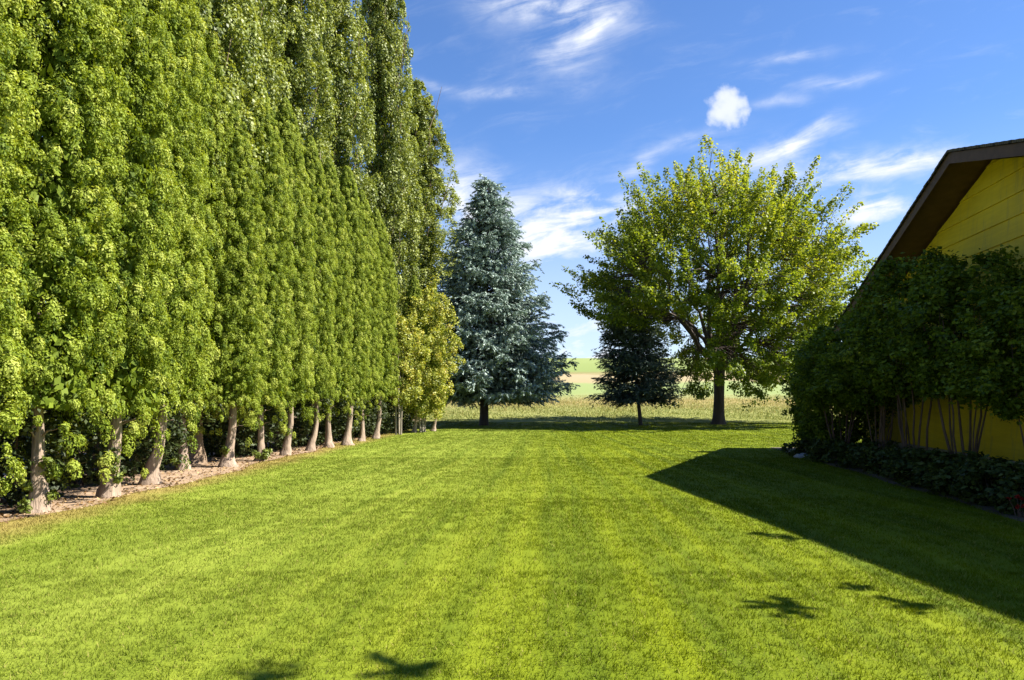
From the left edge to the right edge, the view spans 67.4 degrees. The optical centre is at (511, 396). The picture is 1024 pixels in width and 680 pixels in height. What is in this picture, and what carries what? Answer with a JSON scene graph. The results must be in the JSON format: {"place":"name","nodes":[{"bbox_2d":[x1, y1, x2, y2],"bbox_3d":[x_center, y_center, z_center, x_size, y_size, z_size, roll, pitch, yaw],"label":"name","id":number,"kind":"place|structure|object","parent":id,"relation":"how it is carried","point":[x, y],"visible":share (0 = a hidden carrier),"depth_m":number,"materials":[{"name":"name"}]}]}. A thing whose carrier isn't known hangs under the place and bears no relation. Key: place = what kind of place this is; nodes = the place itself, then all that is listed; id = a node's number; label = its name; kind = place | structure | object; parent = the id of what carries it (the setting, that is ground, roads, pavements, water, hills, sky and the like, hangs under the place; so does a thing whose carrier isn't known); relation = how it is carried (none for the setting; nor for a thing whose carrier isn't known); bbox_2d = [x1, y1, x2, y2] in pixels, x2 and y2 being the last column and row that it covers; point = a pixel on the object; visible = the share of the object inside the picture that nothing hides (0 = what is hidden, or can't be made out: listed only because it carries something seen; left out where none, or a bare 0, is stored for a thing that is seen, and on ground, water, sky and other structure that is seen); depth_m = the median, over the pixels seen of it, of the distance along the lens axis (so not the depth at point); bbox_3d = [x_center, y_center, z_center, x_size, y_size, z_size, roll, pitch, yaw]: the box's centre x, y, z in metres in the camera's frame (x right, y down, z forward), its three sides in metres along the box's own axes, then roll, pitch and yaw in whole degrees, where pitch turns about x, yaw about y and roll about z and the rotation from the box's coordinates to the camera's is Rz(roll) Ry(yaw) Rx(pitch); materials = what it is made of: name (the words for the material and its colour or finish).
{"place":"outdoors","nodes":[
{"label":"outdoors","id":0,"kind":"place"},
{"bbox_2d":[0,430,394,522],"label":"soil","id":1,"kind":"structure","parent":0,"point":[89,494],"depth_m":14.03,"materials":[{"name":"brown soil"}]},
{"bbox_2d":[0,0,45,496],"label":"cedar tree","id":2,"kind":"object","parent":1,"relation":"on","point":[10,202],"visible":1,"depth_m":8.87,"materials":[{"name":"green plant"}]},
{"bbox_2d":[0,347,46,484],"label":"shade bush","id":3,"kind":"object","parent":1,"relation":"on","point":[25,428],"visible":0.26,"depth_m":10.16,"materials":[{"name":"green plant"}]},
{"bbox_2d":[0,347,128,507],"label":"shade bush","id":4,"kind":"object","parent":1,"relation":"on","point":[15,495],"visible":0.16,"depth_m":11.47,"materials":[{"name":"green plant"}]},
{"bbox_2d":[0,0,141,513],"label":"cedar tree","id":5,"kind":"object","parent":1,"relation":"on","point":[59,241],"visible":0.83,"depth_m":10.35,"materials":[{"name":"green plant"}]},
{"bbox_2d":[0,379,189,489],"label":"shade bush","id":6,"kind":"object","parent":1,"relation":"on","point":[144,447],"visible":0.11,"depth_m":13.95,"materials":[{"name":"green plant"}]},
{"bbox_2d":[32,0,192,497],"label":"cedar tree","id":7,"kind":"object","parent":1,"relation":"on","point":[138,275],"visible":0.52,"depth_m":11.99,"materials":[{"name":"green plant"}]},
{"bbox_2d":[46,374,231,472],"bbox_3d":[-7.863,0.159,16.109,3.437,3.390,3.573,0,0,42],"label":"shade bush","id":8,"kind":"object","parent":1,"relation":"on","point":[179,436],"visible":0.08,"depth_m":16.11,"materials":[{"name":"green plant"}]},
{"bbox_2d":[92,0,216,484],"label":"cedar tree","id":9,"kind":"object","parent":1,"relation":"on","point":[187,66],"visible":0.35,"depth_m":13.90,"materials":[{"name":"green plant"}]},
{"bbox_2d":[146,0,238,469],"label":"cedar tree","id":10,"kind":"object","parent":1,"relation":"on","point":[210,38],"visible":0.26,"depth_m":16.59,"materials":[{"name":"green plant"}]},
{"bbox_2d":[133,402,253,459],"bbox_3d":[-8.377,0.108,18.800,3.726,3.398,3.452,0,0,-30],"label":"shade bush","id":11,"kind":"object","parent":1,"relation":"on","point":[211,437],"visible":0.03,"depth_m":18.92,"materials":[{"name":"green plant"}]},
{"bbox_2d":[171,0,272,464],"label":"poplar tree","id":12,"kind":"object","parent":1,"relation":"on","point":[238,21],"visible":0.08,"depth_m":17.86,"materials":[{"name":"green plant"}]},
{"bbox_2d":[173,403,283,457],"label":"shade bush","id":13,"kind":"object","parent":1,"relation":"on","point":[240,447],"visible":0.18,"depth_m":20.10,"materials":[{"name":"green plant"}]},
{"bbox_2d":[188,89,274,466],"bbox_3d":[-6.452,-2.650,17.467,1.967,8.641,2.115,0,0,0],"label":"cedar tree","id":14,"kind":"object","parent":1,"relation":"on","point":[240,196],"visible":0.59,"depth_m":17.15,"materials":[{"name":"green plant"}]},
{"bbox_2d":[212,0,291,416],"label":"poplar tree","id":15,"kind":"object","parent":1,"relation":"on","point":[269,63],"visible":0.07,"depth_m":24.22,"materials":[{"name":"green plant"}]},
{"bbox_2d":[228,82,303,461],"bbox_3d":[-6.230,-3.050,18.986,1.992,9.444,1.941,0,0,0],"label":"cedar tree","id":16,"kind":"object","parent":1,"relation":"on","point":[275,193],"visible":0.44,"depth_m":18.74,"materials":[{"name":"green plant"}]},
{"bbox_2d":[213,378,339,451],"bbox_3d":[-7.220,0.227,22.781,3.727,3.126,3.452,0,0,-44],"label":"shade bush","id":17,"kind":"object","parent":1,"relation":"on","point":[277,444],"visible":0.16,"depth_m":22.56,"materials":[{"name":"green plant"}]},
{"bbox_2d":[263,97,322,455],"bbox_3d":[-6.110,-3.205,20.774,1.867,9.792,1.846,0,0,0],"label":"cedar tree","id":18,"kind":"object","parent":1,"relation":"on","point":[290,138],"visible":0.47,"depth_m":20.53,"materials":[{"name":"green plant"}]},
{"bbox_2d":[257,0,338,166],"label":"poplar tree","id":19,"kind":"object","parent":1,"relation":"on","point":[299,27],"visible":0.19,"depth_m":29.10,"materials":[{"name":"green plant"}]},
{"bbox_2d":[264,383,360,445],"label":"shade bush","id":20,"kind":"object","parent":1,"relation":"on","point":[321,435],"visible":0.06,"depth_m":25.09,"materials":[{"name":"green plant"}]},
{"bbox_2d":[286,135,339,450],"bbox_3d":[-5.939,-3.008,22.577,1.768,9.351,1.734,0,0,0],"label":"cedar tree","id":21,"kind":"object","parent":1,"relation":"on","point":[317,176],"visible":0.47,"depth_m":22.37,"materials":[{"name":"green plant"}]},
{"bbox_2d":[306,157,356,447],"bbox_3d":[-5.734,-2.906,24.043,1.846,9.136,1.769,0,0,0],"label":"cedar tree","id":22,"kind":"object","parent":1,"relation":"on","point":[342,250],"visible":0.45,"depth_m":23.81,"materials":[{"name":"green plant"}]},
{"bbox_2d":[292,0,378,416],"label":"poplar tree","id":23,"kind":"object","parent":1,"relation":"on","point":[342,22],"visible":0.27,"depth_m":34.45,"materials":[{"name":"green plant"}]},
{"bbox_2d":[296,390,384,441],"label":"shade bush","id":24,"kind":"object","parent":1,"relation":"on","point":[357,418],"visible":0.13,"depth_m":27.33,"materials":[{"name":"green plant"}]},
{"bbox_2d":[331,394,391,436],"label":"shade bush","id":25,"kind":"object","parent":1,"relation":"on","point":[372,422],"visible":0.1,"depth_m":29.75,"materials":[{"name":"green plant"}]},
{"bbox_2d":[339,365,402,433],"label":"shade bush","id":26,"kind":"object","parent":1,"relation":"on","point":[388,422],"visible":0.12,"depth_m":32.42,"materials":[{"name":"green plant"}]},
{"bbox_2d":[0,358,849,451],"bbox_3d":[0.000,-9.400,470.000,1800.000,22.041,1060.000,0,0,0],"label":"field","id":27,"kind":"structure","parent":0,"point":[585,372],"depth_m":76.30,"materials":[{"name":"beige plant"}]},
{"bbox_2d":[376,77,461,420],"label":"poplar tree","id":28,"kind":"object","parent":27,"relation":"on","point":[426,134],"visible":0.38,"depth_m":45.66,"materials":[{"name":"green plant"}]},
{"bbox_2d":[141,394,855,422],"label":"meadow grass","id":29,"kind":"structure","parent":27,"relation":"on","point":[697,406],"depth_m":55.89,"materials":[{"name":"beige plant"}]},
{"bbox_2d":[0,421,1023,679],"bbox_3d":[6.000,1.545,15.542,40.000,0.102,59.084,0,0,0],"label":"lawn","id":30,"kind":"structure","parent":0,"point":[686,672],"depth_m":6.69,"materials":[{"name":"green plant"}]},
{"bbox_2d":[332,165,375,444],"bbox_3d":[-5.421,-2.947,25.224,1.780,9.244,1.861,0,0,0],"label":"cedar tree","id":31,"kind":"object","parent":30,"relation":"on","point":[349,193],"visible":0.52,"depth_m":24.96,"materials":[{"name":"green plant"}]},
{"bbox_2d":[353,190,387,440],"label":"cedar tree","id":32,"kind":"object","parent":30,"relation":"on","point":[377,289],"visible":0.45,"depth_m":27.25,"materials":[{"name":"green plant"}]},
{"bbox_2d":[366,209,401,438],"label":"cedar tree","id":33,"kind":"object","parent":30,"relation":"on","point":[389,289],"visible":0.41,"depth_m":28.79,"materials":[{"name":"green plant"}]},
{"bbox_2d":[350,0,425,397],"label":"poplar tree","id":34,"kind":"object","parent":30,"relation":"on","point":[386,43],"visible":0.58,"depth_m":39.34,"materials":[{"name":"green plant"}]},
{"bbox_2d":[375,375,420,430],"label":"shade bush","id":35,"kind":"object","parent":30,"relation":"on","point":[406,425],"visible":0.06,"depth_m":35.80,"materials":[{"name":"green plant"}]},
{"bbox_2d":[381,310,430,434],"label":"tree","id":36,"kind":"object","parent":30,"relation":"on","point":[409,368],"visible":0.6,"depth_m":31.75,"materials":[{"name":"green plant"}]},
{"bbox_2d":[398,275,432,432],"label":"cedar tree","id":37,"kind":"object","parent":30,"relation":"on","point":[414,290],"visible":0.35,"depth_m":33.64,"materials":[{"name":"green plant"}]},
{"bbox_2d":[392,274,465,431],"bbox_3d":[-3.902,-1.904,34.143,3.464,7.077,3.517,0,0,-42],"label":"tree","id":38,"kind":"object","parent":30,"relation":"on","point":[440,398],"visible":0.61,"depth_m":33.62,"materials":[{"name":"green plant"}]},
{"bbox_2d":[420,280,446,430],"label":"cedar tree","id":39,"kind":"object","parent":30,"relation":"on","point":[437,366],"visible":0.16,"depth_m":35.07,"materials":[{"name":"green plant"}]},
{"bbox_2d":[432,174,580,425],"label":"spruce tree","id":40,"kind":"object","parent":30,"relation":"on","point":[503,365],"visible":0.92,"depth_m":40.04,"materials":[{"name":"green plant"}]},
{"bbox_2d":[584,285,688,424],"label":"spruce tree","id":41,"kind":"object","parent":30,"relation":"on","point":[632,361],"visible":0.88,"depth_m":40.68,"materials":[{"name":"green plant"}]},
{"bbox_2d":[549,134,879,424],"bbox_3d":[11.646,-6.276,42.312,17.413,16.074,17.911,0,0,45],"label":"maple tree","id":42,"kind":"object","parent":30,"relation":"on","point":[723,349],"visible":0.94,"depth_m":38.55,"materials":[{"name":"green plant"}]},
{"bbox_2d":[793,453,805,457],"bbox_3d":[7.518,1.541,19.953,0.434,0.138,0.316,0,0,0],"label":"stone","id":43,"kind":"object","parent":30,"relation":"on","point":[800,455],"visible":0.52,"depth_m":19.84,"materials":[{"name":"grey stone"}]},
{"bbox_2d":[833,138,1023,477],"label":"house","id":44,"kind":"structure","parent":30,"relation":"on","point":[969,201],"depth_m":15.81,"materials":[{"name":"yellow"}]},
{"bbox_2d":[45,0,1023,357],"label":"sky","id":45,"kind":"structure","parent":0,"point":[547,101],"materials":[{"name":"blue"}]},
{"bbox_2d":[771,447,1023,521],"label":"planting bed","id":46,"kind":"object","parent":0,"point":[985,508],"visible":0.12,"depth_m":13.24,"materials":[{"name":"brown soil"}]},
{"bbox_2d":[779,436,818,455],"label":"plant","id":47,"kind":"object","parent":46,"relation":"on","point":[797,444],"visible":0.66,"depth_m":20.18,"materials":[{"name":"green plant"}]},
{"bbox_2d":[787,329,835,448],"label":"corner shrub","id":48,"kind":"object","parent":46,"relation":"on","point":[796,337],"visible":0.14,"depth_m":21.97,"materials":[{"name":"green plant"}]},
{"bbox_2d":[781,356,874,447],"bbox_3d":[9.198,0.100,22.336,2.724,3.363,2.514,0,0,-19],"label":"dense shrub","id":49,"kind":"object","parent":46,"relation":"on","point":[794,405],"visible":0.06,"depth_m":22.24,"materials":[{"name":"green plant"}]},
{"bbox_2d":[803,437,856,462],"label":"plant","id":50,"kind":"object","parent":46,"relation":"on","point":[816,450],"visible":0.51,"depth_m":18.51,"materials":[{"name":"green plant"}]},
{"bbox_2d":[779,323,892,457],"bbox_3d":[8.489,-0.214,19.666,3.183,3.677,3.008,0,0,0],"label":"tall shrub","id":51,"kind":"object","parent":46,"relation":"on","point":[815,343],"visible":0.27,"depth_m":19.43,"materials":[{"name":"green plant"}]},
{"bbox_2d":[792,346,896,456],"bbox_3d":[8.774,0.122,20.655,2.604,3.160,2.700,0,0,0],"label":"dense shrub","id":52,"kind":"object","parent":46,"relation":"on","point":[814,420],"visible":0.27,"depth_m":20.15,"materials":[{"name":"green plant"}]},
{"bbox_2d":[822,440,881,468],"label":"plant","id":53,"kind":"object","parent":46,"relation":"on","point":[839,447],"visible":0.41,"depth_m":17.11,"materials":[{"name":"green plant"}]},
{"bbox_2d":[805,305,931,447],"bbox_3d":[8.439,-0.285,17.550,3.420,3.820,3.220,0,0,-30],"label":"tall shrub","id":54,"kind":"object","parent":46,"relation":"on","point":[855,399],"visible":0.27,"depth_m":17.45,"materials":[{"name":"green plant"}]},
{"bbox_2d":[842,440,902,473],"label":"plant","id":55,"kind":"object","parent":46,"relation":"on","point":[862,455],"visible":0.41,"depth_m":15.94,"materials":[{"name":"green plant"}]},
{"bbox_2d":[864,445,929,480],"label":"plant","id":56,"kind":"object","parent":46,"relation":"on","point":[886,472],"visible":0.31,"depth_m":14.67,"materials":[{"name":"green plant"}]},
{"bbox_2d":[823,246,993,462],"bbox_3d":[8.268,-0.731,15.890,3.484,4.728,3.304,0,0,29],"label":"tall shrub","id":57,"kind":"object","parent":46,"relation":"on","point":[892,283],"visible":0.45,"depth_m":15.72,"materials":[{"name":"green plant"}]},
{"bbox_2d":[880,447,972,487],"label":"plant","id":58,"kind":"object","parent":46,"relation":"on","point":[902,464],"visible":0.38,"depth_m":13.49,"materials":[{"name":"green plant"}]},
{"bbox_2d":[868,244,1023,454],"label":"tall shrub","id":59,"kind":"object","parent":46,"relation":"on","point":[941,281],"visible":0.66,"depth_m":13.76,"materials":[{"name":"green plant"}]},
{"bbox_2d":[907,450,1022,497],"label":"plant","id":60,"kind":"object","parent":46,"relation":"on","point":[949,461],"visible":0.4,"depth_m":12.30,"materials":[{"name":"green plant"}]},
{"bbox_2d":[932,454,1023,506],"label":"plant","id":61,"kind":"object","parent":46,"relation":"on","point":[966,473],"visible":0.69,"depth_m":11.26,"materials":[{"name":"green plant"}]},
{"bbox_2d":[934,275,1023,445],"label":"tall shrub","id":62,"kind":"object","parent":46,"relation":"on","point":[1006,406],"visible":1,"depth_m":12.19,"materials":[{"name":"green plant"}]},
{"bbox_2d":[976,468,1023,515],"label":"plant","id":63,"kind":"object","parent":46,"relation":"on","point":[999,493],"visible":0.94,"depth_m":10.42,"materials":[{"name":"green plant"}]},
{"bbox_2d":[1006,494,1023,517],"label":"red flower","id":64,"kind":"object","parent":46,"relation":"on","point":[1018,506],"visible":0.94,"depth_m":10.09,"materials":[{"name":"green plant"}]}
]}

